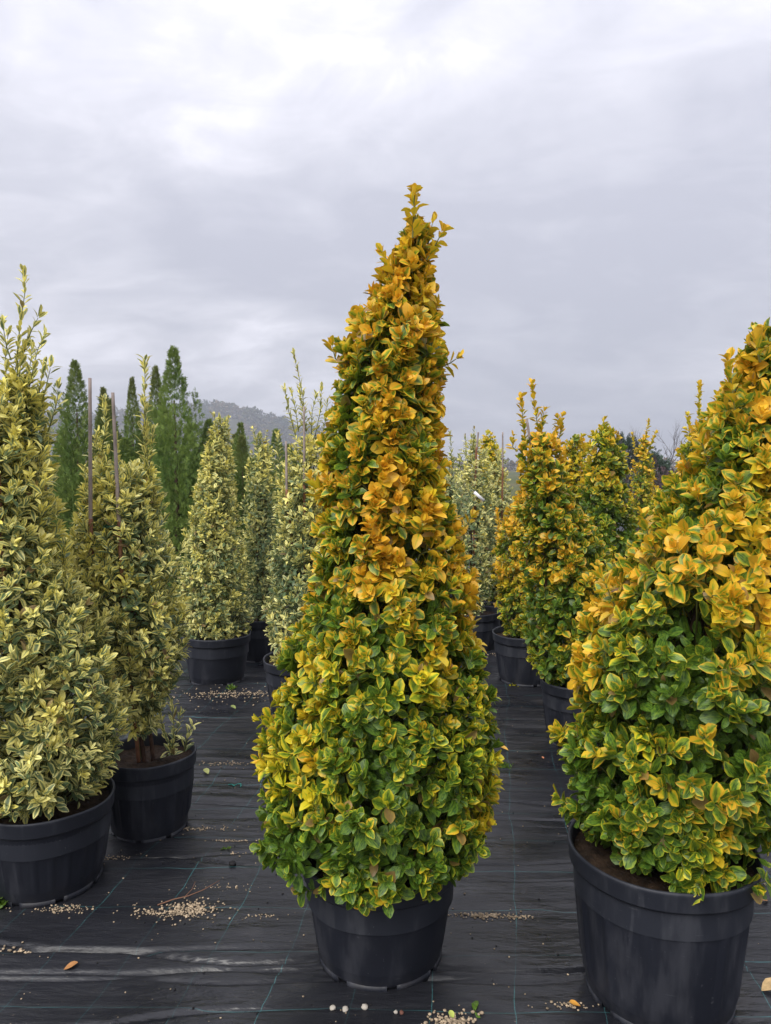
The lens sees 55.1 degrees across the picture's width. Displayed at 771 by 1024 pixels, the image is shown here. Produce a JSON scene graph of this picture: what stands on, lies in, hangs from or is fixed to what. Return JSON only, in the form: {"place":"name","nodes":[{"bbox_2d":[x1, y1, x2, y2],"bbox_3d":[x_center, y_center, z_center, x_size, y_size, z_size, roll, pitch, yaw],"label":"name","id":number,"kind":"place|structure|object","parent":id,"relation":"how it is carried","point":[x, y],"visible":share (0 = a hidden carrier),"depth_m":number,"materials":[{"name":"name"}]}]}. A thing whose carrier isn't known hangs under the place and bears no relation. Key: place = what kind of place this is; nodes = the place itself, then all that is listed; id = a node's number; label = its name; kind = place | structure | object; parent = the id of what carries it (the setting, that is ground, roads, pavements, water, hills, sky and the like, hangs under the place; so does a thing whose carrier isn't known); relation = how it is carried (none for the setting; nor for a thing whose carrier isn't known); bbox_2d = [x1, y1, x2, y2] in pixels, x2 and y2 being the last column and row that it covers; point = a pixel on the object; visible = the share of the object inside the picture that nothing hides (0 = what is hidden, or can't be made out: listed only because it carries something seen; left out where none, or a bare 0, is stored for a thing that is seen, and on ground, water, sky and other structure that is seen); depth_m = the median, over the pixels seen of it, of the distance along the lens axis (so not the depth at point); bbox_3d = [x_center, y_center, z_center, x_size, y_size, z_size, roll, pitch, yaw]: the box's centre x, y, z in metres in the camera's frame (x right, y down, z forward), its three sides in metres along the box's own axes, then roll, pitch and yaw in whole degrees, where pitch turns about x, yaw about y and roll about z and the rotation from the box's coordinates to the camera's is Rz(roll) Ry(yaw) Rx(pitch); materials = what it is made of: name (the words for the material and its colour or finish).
{"place":"outdoors","nodes":[
{"label":"outdoors","id":0,"kind":"place"},
{"bbox_2d":[0,945,31,952],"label":"gravel","id":1,"kind":"structure","parent":0,"point":[14,947],"depth_m":2.44,"materials":[{"name":"beige gravel"}]},
{"bbox_2d":[6,903,137,918],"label":"gravel","id":2,"kind":"structure","parent":0,"point":[61,910],"depth_m":2.67,"materials":[{"name":"beige gravel"}]},
{"bbox_2d":[113,897,245,929],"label":"gravel","id":3,"kind":"structure","parent":0,"point":[201,908],"depth_m":2.66,"materials":[{"name":"beige gravel"}]},
{"bbox_2d":[160,839,258,842],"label":"gravel","id":4,"kind":"structure","parent":0,"point":[231,841],"depth_m":3.15,"materials":[{"name":"beige gravel"}]},
{"bbox_2d":[182,825,248,834],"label":"gravel","id":5,"kind":"structure","parent":0,"point":[205,828],"depth_m":3.25,"materials":[{"name":"beige gravel"}]},
{"bbox_2d":[166,686,267,709],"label":"gravel","id":6,"kind":"structure","parent":0,"point":[227,693],"depth_m":5.14,"materials":[{"name":"beige gravel"}]},
{"bbox_2d":[169,881,270,891],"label":"gravel","id":7,"kind":"structure","parent":0,"point":[226,887],"depth_m":2.81,"materials":[{"name":"beige gravel"}]},
{"bbox_2d":[199,761,247,768],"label":"gravel","id":8,"kind":"structure","parent":0,"point":[224,762],"depth_m":3.95,"materials":[{"name":"beige gravel"}]},
{"bbox_2d":[246,914,288,919],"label":"gravel","id":9,"kind":"structure","parent":0,"point":[261,916],"depth_m":2.62,"materials":[{"name":"beige gravel"}]},
{"bbox_2d":[50,415,580,468],"bbox_3d":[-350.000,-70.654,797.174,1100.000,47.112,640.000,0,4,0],"label":"hill","id":10,"kind":"structure","parent":0,"point":[233,423],"depth_m":608.29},
{"bbox_2d":[38,399,325,464],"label":"wood","id":11,"kind":"object","parent":10,"relation":"on","point":[250,416],"visible":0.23,"depth_m":627.93,"materials":[{"name":"tree foliage"}]},
{"bbox_2d":[0,0,770,466],"label":"sky","id":12,"kind":"structure","parent":0,"point":[218,182],"materials":[{"name":"grey"}]},
{"bbox_2d":[0,589,770,1023],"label":"ground cloth","id":13,"kind":"object","parent":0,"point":[268,969],"visible":0.16,"depth_m":2.55,"materials":[{"name":"fabric"}]},
{"bbox_2d":[0,897,7,907],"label":"weed","id":14,"kind":"object","parent":13,"relation":"on","point":[2,903],"visible":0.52,"depth_m":2.68,"materials":[{"name":"green plant"}]},
{"bbox_2d":[47,434,72,553],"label":"conifer","id":15,"kind":"object","parent":13,"relation":"on","point":[53,461],"visible":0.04,"depth_m":8.92,"materials":[{"name":"green plant"}]},
{"bbox_2d":[0,264,141,908],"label":"potted shrub","id":16,"kind":"object","parent":13,"relation":"on","point":[57,787],"visible":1,"depth_m":2.68,"materials":[{"name":"green plant"}]},
{"bbox_2d":[64,961,77,969],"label":"fallen leaf","id":17,"kind":"object","parent":13,"relation":"on","point":[70,964],"visible":1,"depth_m":2.35,"materials":[{"name":"orange plant"}]},
{"bbox_2d":[47,359,97,580],"bbox_3d":[-3.545,-0.362,8.511,0.908,2.783,0.893,0,4,0],"label":"conifer","id":18,"kind":"object","parent":13,"relation":"on","point":[73,479],"visible":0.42,"depth_m":8.35,"materials":[{"name":"green plant"}]},
{"bbox_2d":[87,386,112,462],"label":"conifer","id":19,"kind":"object","parent":13,"relation":"on","point":[99,413],"visible":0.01,"depth_m":8.89,"materials":[{"name":"green plant"}]},
{"bbox_2d":[75,417,127,539],"bbox_3d":[-3.279,-0.057,8.825,0.980,2.154,1.028,2,4,34],"label":"conifer","id":20,"kind":"object","parent":13,"relation":"on","point":[107,444],"depth_m":8.70,"materials":[{"name":"green plant"}]},
{"bbox_2d":[98,398,122,467],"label":"conifer","id":21,"kind":"object","parent":13,"relation":"on","point":[109,439],"visible":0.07,"depth_m":8.51,"materials":[{"name":"green plant"}]},
{"bbox_2d":[86,437,141,591],"bbox_3d":[-2.965,0.100,8.391,1.130,1.904,1.077,3,4,37],"label":"conifer","id":22,"kind":"object","parent":13,"relation":"on","point":[125,448],"visible":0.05,"depth_m":8.34,"materials":[{"name":"green plant"}]},
{"bbox_2d":[104,853,147,863],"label":"gravel","id":23,"kind":"structure","parent":13,"relation":"on","point":[119,857],"depth_m":3.01,"materials":[{"name":"beige gravel"}]},
{"bbox_2d":[59,354,201,842],"bbox_3d":[-1.115,0.367,3.212,0.594,2.076,0.528,0,4,0],"label":"potted shrub","id":24,"kind":"object","parent":13,"relation":"on","point":[153,776],"visible":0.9,"depth_m":3.11,"materials":[{"name":"green plant"}]},
{"bbox_2d":[121,376,142,460],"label":"conifer","id":25,"kind":"object","parent":13,"relation":"on","point":[129,420],"visible":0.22,"depth_m":9.90,"materials":[{"name":"green plant"}]},
{"bbox_2d":[134,432,143,465],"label":"conifer","id":26,"kind":"object","parent":13,"relation":"on","point":[138,446],"visible":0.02,"depth_m":9.31,"materials":[{"name":"green plant"}]},
{"bbox_2d":[141,364,167,464],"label":"conifer","id":27,"kind":"object","parent":13,"relation":"on","point":[155,382],"visible":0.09,"depth_m":8.89,"materials":[{"name":"green plant"}]},
{"bbox_2d":[148,407,185,591],"bbox_3d":[-2.506,-0.091,8.524,0.759,2.261,0.772,0,4,-3],"label":"conifer","id":28,"kind":"object","parent":13,"relation":"on","point":[168,454],"visible":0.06,"depth_m":8.43,"materials":[{"name":"green plant"}]},
{"bbox_2d":[139,345,223,606],"bbox_3d":[-2.256,-0.363,7.963,1.079,2.845,1.028,-1,4,-12],"label":"conifer","id":29,"kind":"object","parent":13,"relation":"on","point":[178,469],"visible":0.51,"depth_m":7.85,"materials":[{"name":"green plant"}]},
{"bbox_2d":[157,880,219,905],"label":"twig","id":30,"kind":"object","parent":13,"relation":"on","point":[186,895],"visible":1,"depth_m":2.73,"materials":[{"name":"brown wood"}]},
{"bbox_2d":[178,430,200,500],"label":"conifer","id":31,"kind":"object","parent":13,"relation":"on","point":[185,458],"visible":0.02,"depth_m":9.79,"materials":[{"name":"green plant"}]},
{"bbox_2d":[175,411,253,684],"bbox_3d":[-1.270,0.263,5.470,0.574,2.006,0.535,0,4,0],"label":"potted shrub","id":32,"kind":"object","parent":13,"relation":"on","point":[218,649],"visible":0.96,"depth_m":5.36,"materials":[{"name":"green plant"}]},
{"bbox_2d":[180,418,255,609],"bbox_3d":[-1.921,0.006,8.220,0.930,2.104,0.976,0,4,3],"label":"conifer","id":33,"kind":"object","parent":13,"relation":"on","point":[208,422],"visible":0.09,"depth_m":8.12,"materials":[{"name":"green plant"}]},
{"bbox_2d":[226,683,237,689],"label":"weed","id":34,"kind":"object","parent":13,"relation":"on","point":[232,686],"visible":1,"depth_m":5.29,"materials":[{"name":"green plant"}]},
{"bbox_2d":[229,861,235,865],"bbox_3d":[-0.608,1.397,2.938,0.029,0.024,0.025,1,4,16],"label":"soil clod","id":35,"kind":"object","parent":13,"relation":"on","point":[232,863],"visible":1,"depth_m":2.93,"materials":[{"name":"black soil"}]},
{"bbox_2d":[230,421,259,500],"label":"conifer","id":36,"kind":"object","parent":13,"relation":"on","point":[240,429],"visible":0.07,"depth_m":10.41,"materials":[{"name":"green plant"}]},
{"bbox_2d":[232,434,265,593],"bbox_3d":[-1.738,0.043,8.930,0.688,1.957,0.631,1,4,12],"label":"conifer","id":37,"kind":"object","parent":13,"relation":"on","point":[240,486],"visible":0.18,"depth_m":8.83,"materials":[{"name":"green plant"}]},
{"bbox_2d":[231,426,284,662],"bbox_3d":[-1.054,0.254,6.127,0.506,1.944,0.506,0,4,0],"label":"potted shrub","id":38,"kind":"object","parent":13,"relation":"on","point":[259,648],"visible":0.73,"depth_m":6.05,"materials":[{"name":"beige plant"}]},
{"bbox_2d":[222,457,296,583],"bbox_3d":[-1.724,0.130,9.604,1.130,1.703,1.077,-3,4,-37],"label":"conifer","id":39,"kind":"object","parent":13,"relation":"on","point":[252,462],"visible":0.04,"depth_m":9.55,"materials":[{"name":"green plant"}]},
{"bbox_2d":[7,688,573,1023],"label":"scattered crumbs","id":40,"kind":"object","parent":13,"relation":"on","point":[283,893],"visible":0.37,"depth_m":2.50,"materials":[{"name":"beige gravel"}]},
{"bbox_2d":[269,443,312,573],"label":"potted shrub","id":41,"kind":"object","parent":13,"relation":"on","point":[282,467],"visible":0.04,"depth_m":10.53,"materials":[{"name":"green plant"}]},
{"bbox_2d":[260,348,329,717],"bbox_3d":[-0.511,0.134,4.756,0.580,2.353,0.571,0,4,0],"label":"potted shrub","id":42,"kind":"object","parent":13,"relation":"on","point":[301,540],"visible":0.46,"depth_m":4.66,"materials":[{"name":"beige plant"}]},
{"bbox_2d":[342,1006,348,1011],"bbox_3d":[-0.118,1.458,2.170,0.019,0.014,0.021,-2,4,-25],"label":"pebble","id":43,"kind":"object","parent":13,"relation":"on","point":[345,1008],"visible":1,"depth_m":2.17,"materials":[{"name":"white stone"}]},
{"bbox_2d":[361,1004,367,1009],"bbox_3d":[-0.060,1.456,2.178,0.020,0.016,0.019,1,4,20],"label":"pebble","id":44,"kind":"object","parent":13,"relation":"on","point":[364,1006],"visible":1,"depth_m":2.17,"materials":[{"name":"white stone"}]},
{"bbox_2d":[249,183,504,991],"bbox_3d":[-0.028,0.223,2.361,0.833,2.468,0.844,0,4,0],"label":"potted shrub","id":45,"kind":"object","parent":13,"relation":"on","point":[388,863],"visible":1,"depth_m":2.20,"materials":[{"name":"green plant"}]},
{"bbox_2d":[9,693,758,1021],"bbox_3d":[0.052,1.331,4.223,3.667,0.041,4.474,0,4,0],"label":"scattered grit","id":46,"kind":"object","parent":13,"relation":"on","point":[304,934],"visible":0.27,"depth_m":2.47,"materials":[{"name":"beige gravel"}]},
{"bbox_2d":[445,430,468,598],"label":"potted shrub","id":47,"kind":"object","parent":13,"relation":"on","point":[451,471],"visible":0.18,"depth_m":7.56,"materials":[{"name":"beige plant"}]},
{"bbox_2d":[448,426,500,652],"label":"potted shrub","id":48,"kind":"object","parent":13,"relation":"on","point":[488,622],"visible":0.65,"depth_m":6.34,"materials":[{"name":"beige plant"}]},
{"bbox_2d":[471,489,484,501],"bbox_3d":[0.738,-0.134,6.045,0.139,0.103,0.063,3,5,40],"label":"plant tag","id":49,"kind":"object","parent":48,"relation":"hanging from","point":[481,498],"visible":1,"depth_m":6.02,"materials":[{"name":"white plastic"}]},
{"bbox_2d":[472,1001,480,1017],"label":"weed","id":50,"kind":"object","parent":13,"relation":"on","point":[475,1004],"visible":1,"depth_m":2.17,"materials":[{"name":"green plant"}]},
{"bbox_2d":[479,536,498,606],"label":"potted shrub","id":51,"kind":"object","parent":13,"relation":"on","point":[491,587],"visible":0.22,"depth_m":6.98,"materials":[{"name":"green plant"}]},
{"bbox_2d":[448,908,532,921],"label":"gravel","id":52,"kind":"structure","parent":13,"relation":"on","point":[482,916],"depth_m":2.63,"materials":[{"name":"beige gravel"}]},
{"bbox_2d":[472,429,509,580],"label":"potted shrub","id":53,"kind":"object","parent":13,"relation":"on","point":[488,442],"visible":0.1,"depth_m":8.52,"materials":[{"name":"green plant"}]},
{"bbox_2d":[479,432,516,625],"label":"potted shrub","id":54,"kind":"object","parent":13,"relation":"on","point":[501,474],"visible":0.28,"depth_m":6.95,"materials":[{"name":"green plant"}]},
{"bbox_2d":[498,761,511,768],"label":"weed","id":55,"kind":"object","parent":13,"relation":"on","point":[503,765],"visible":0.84,"depth_m":3.93,"materials":[{"name":"green plant"}]},
{"bbox_2d":[490,494,545,686],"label":"potted shrub","id":56,"kind":"object","parent":13,"relation":"on","point":[514,667],"visible":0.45,"depth_m":5.38,"materials":[{"name":"yellow plant"}]},
{"bbox_2d":[505,378,623,747],"bbox_3d":[1.066,0.292,4.221,0.693,2.101,0.636,-3,4,-37],"label":"potted shrub","id":57,"kind":"object","parent":13,"relation":"on","point":[555,524],"visible":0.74,"depth_m":4.09,"materials":[{"name":"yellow plant"}]},
{"bbox_2d":[569,1000,579,1005],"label":"fallen leaf","id":58,"kind":"object","parent":13,"relation":"on","point":[573,1002],"visible":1,"depth_m":2.18,"materials":[{"name":"orange plant"}]},
{"bbox_2d":[559,433,593,642],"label":"potted shrub","id":59,"kind":"object","parent":13,"relation":"on","point":[575,460],"visible":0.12,"depth_m":6.12,"materials":[{"name":"yellow plant"}]},
{"bbox_2d":[576,416,637,569],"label":"potted shrub","id":60,"kind":"object","parent":13,"relation":"on","point":[606,486],"visible":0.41,"depth_m":5.49,"materials":[{"name":"yellow plant"}]},
{"bbox_2d":[629,418,660,532],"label":"potted shrub","id":61,"kind":"object","parent":13,"relation":"on","point":[642,492],"visible":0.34,"depth_m":7.44,"materials":[{"name":"yellow plant"}]},
{"bbox_2d":[643,481,668,533],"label":"potted shrub","id":62,"kind":"object","parent":13,"relation":"on","point":[654,495],"visible":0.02,"depth_m":6.60,"materials":[{"name":"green plant"}]},
{"bbox_2d":[546,317,770,1023],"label":"potted shrub","id":63,"kind":"object","parent":13,"relation":"on","point":[669,832],"visible":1,"depth_m":2.04,"materials":[{"name":"green plant"}]},
{"bbox_2d":[668,379,722,614],"bbox_3d":[2.174,0.202,5.014,0.656,2.186,0.657,0,4,0],"label":"potted shrub","id":64,"kind":"object","parent":13,"relation":"on","point":[684,450],"visible":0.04,"depth_m":4.97,"materials":[{"name":"orange plant"}]},
{"bbox_2d":[693,371,755,727],"bbox_3d":[1.929,0.278,4.125,0.563,2.142,0.506,0,4,0],"label":"potted shrub","id":65,"kind":"object","parent":13,"relation":"on","point":[717,392],"visible":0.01,"depth_m":4.06,"materials":[{"name":"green plant"}]},
{"bbox_2d":[761,977,770,990],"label":"fallen leaf","id":66,"kind":"object","parent":13,"relation":"on","point":[766,984],"visible":1,"depth_m":2.26,"materials":[{"name":"beige plant"}]},
{"bbox_2d":[178,467,676,521],"bbox_3d":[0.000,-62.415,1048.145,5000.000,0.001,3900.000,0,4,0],"label":"field","id":67,"kind":"structure","parent":0,"point":[513,476],"depth_m":70.61,"materials":[{"name":"green plant"}]},
{"bbox_2d":[85,457,678,470],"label":"hedgerow","id":68,"kind":"object","parent":67,"relation":"on","point":[512,464],"visible":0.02,"depth_m":310.30,"materials":[{"name":"green plant"}]},
{"bbox_2d":[609,431,641,502],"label":"evergreen tree","id":69,"kind":"object","parent":67,"relation":"on","point":[628,441],"visible":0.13,"depth_m":27.59,"materials":[{"name":"green plant"}]},
{"bbox_2d":[615,426,647,484],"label":"bare tree","id":70,"kind":"object","parent":67,"relation":"on","point":[627,480],"visible":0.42,"depth_m":27.17,"materials":[{"name":"grey plant"}]},
{"bbox_2d":[636,446,671,504],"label":"evergreen tree","id":71,"kind":"object","parent":67,"relation":"on","point":[663,463],"visible":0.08,"depth_m":21.76,"materials":[{"name":"green plant"}]},
{"bbox_2d":[622,421,686,489],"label":"bare tree","id":72,"kind":"object","parent":67,"relation":"on","point":[674,439],"visible":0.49,"depth_m":26.40,"materials":[{"name":"grey plant"}]},
{"bbox_2d":[651,434,682,463],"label":"bare tree","id":73,"kind":"object","parent":67,"relation":"on","point":[671,451],"visible":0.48,"depth_m":28.66,"materials":[{"name":"grey plant"}]},
{"bbox_2d":[421,1001,483,1023],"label":"gravel","id":74,"kind":"structure","parent":0,"point":[452,1020],"depth_m":2.13,"materials":[{"name":"beige gravel"}]},
{"bbox_2d":[448,1010,453,1017],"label":"fallen leaf","id":75,"kind":"object","parent":74,"relation":"on","point":[451,1013],"visible":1,"depth_m":2.14,"materials":[{"name":"yellow plant"}]},
{"bbox_2d":[283,522,623,578],"bbox_3d":[0.000,1.153,8.085,32.000,0.001,28.000,0,4,0],"label":"nursery bed","id":76,"kind":"object","parent":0,"point":[620,528],"depth_m":17.86,"materials":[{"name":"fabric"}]},
{"bbox_2d":[228,434,244,465],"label":"conifer","id":77,"kind":"object","parent":76,"relation":"on","point":[233,435],"visible":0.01,"depth_m":10.92,"materials":[{"name":"green plant"}]},
{"bbox_2d":[259,428,284,520],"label":"conifer","id":78,"kind":"object","parent":76,"relation":"on","point":[276,447],"visible":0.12,"depth_m":10.91,"materials":[{"name":"green plant"}]},
{"bbox_2d":[628,455,677,533],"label":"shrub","id":79,"kind":"object","parent":76,"relation":"on","point":[658,483],"visible":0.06,"depth_m":12.44,"materials":[{"name":"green plant"}]},
{"bbox_2d":[545,1000,598,1010],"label":"gravel","id":80,"kind":"structure","parent":0,"point":[569,1005],"depth_m":2.18,"materials":[{"name":"beige gravel"}]}
]}

